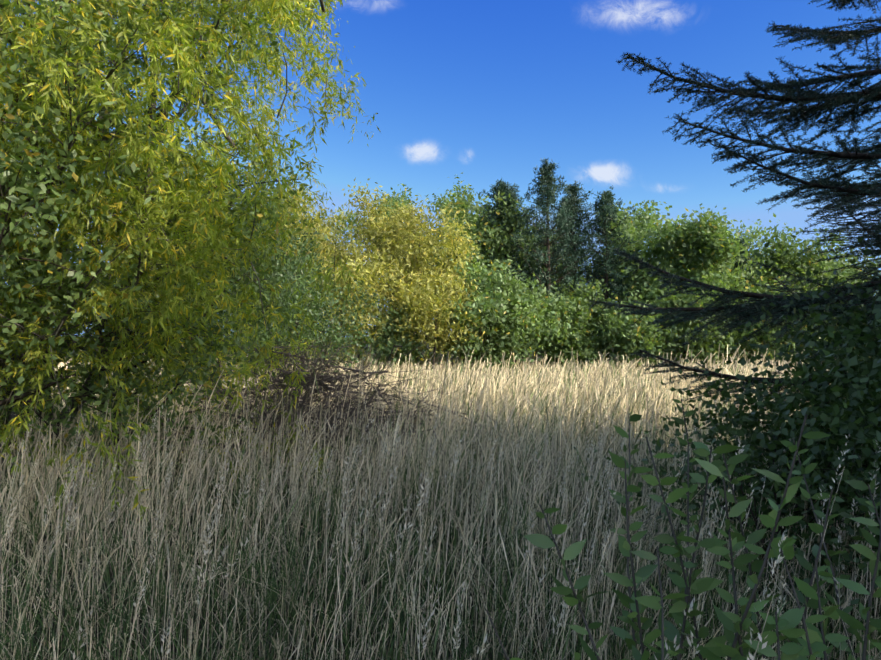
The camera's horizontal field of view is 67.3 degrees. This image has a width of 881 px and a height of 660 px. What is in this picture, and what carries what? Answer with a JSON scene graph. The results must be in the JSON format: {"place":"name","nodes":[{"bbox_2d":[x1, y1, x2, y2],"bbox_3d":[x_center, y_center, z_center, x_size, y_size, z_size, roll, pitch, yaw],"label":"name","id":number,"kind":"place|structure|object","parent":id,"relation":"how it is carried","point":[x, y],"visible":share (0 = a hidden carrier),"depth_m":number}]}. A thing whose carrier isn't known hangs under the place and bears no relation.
{"place":"outdoors","nodes":[
{"label":"outdoors","id":0,"kind":"place"},
{"bbox_2d":[0,337,880,659],"bbox_3d":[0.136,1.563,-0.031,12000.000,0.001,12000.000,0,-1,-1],"label":"ground","id":1,"kind":"structure","parent":0,"point":[264,629],"depth_m":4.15},
{"bbox_2d":[0,0,380,523],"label":"willow","id":2,"kind":"object","parent":1,"relation":"on","point":[277,11],"depth_m":5.73},
{"bbox_2d":[58,342,586,491],"bbox_3d":[-1.289,0.898,8.596,10.012,1.492,4.440,0,-1,-1],"label":"brush pile","id":3,"kind":"object","parent":1,"relation":"on","point":[322,381],"visible":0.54,"depth_m":8.09},
{"bbox_2d":[0,0,880,604],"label":"bush","id":4,"kind":"object","parent":1,"relation":"on","point":[862,400],"depth_m":4.92},
{"bbox_2d":[0,392,880,659],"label":"grass seed heads","id":5,"kind":"object","parent":1,"relation":"on","point":[780,559],"depth_m":2.98},
{"bbox_2d":[486,399,880,659],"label":"leafy shrub","id":6,"kind":"object","parent":1,"relation":"on","point":[789,621],"depth_m":1.75},
{"bbox_2d":[587,0,880,542],"bbox_3d":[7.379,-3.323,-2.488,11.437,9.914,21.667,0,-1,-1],"label":"conifer","id":7,"kind":"object","parent":1,"relation":"on","point":[849,179],"depth_m":5.45},
{"bbox_2d":[3,158,880,374],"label":"backdrop","id":8,"kind":"structure","parent":0,"point":[495,289],"depth_m":27.81},
{"bbox_2d":[5,0,880,336],"label":"sky","id":9,"kind":"structure","parent":0,"point":[484,90]}
]}

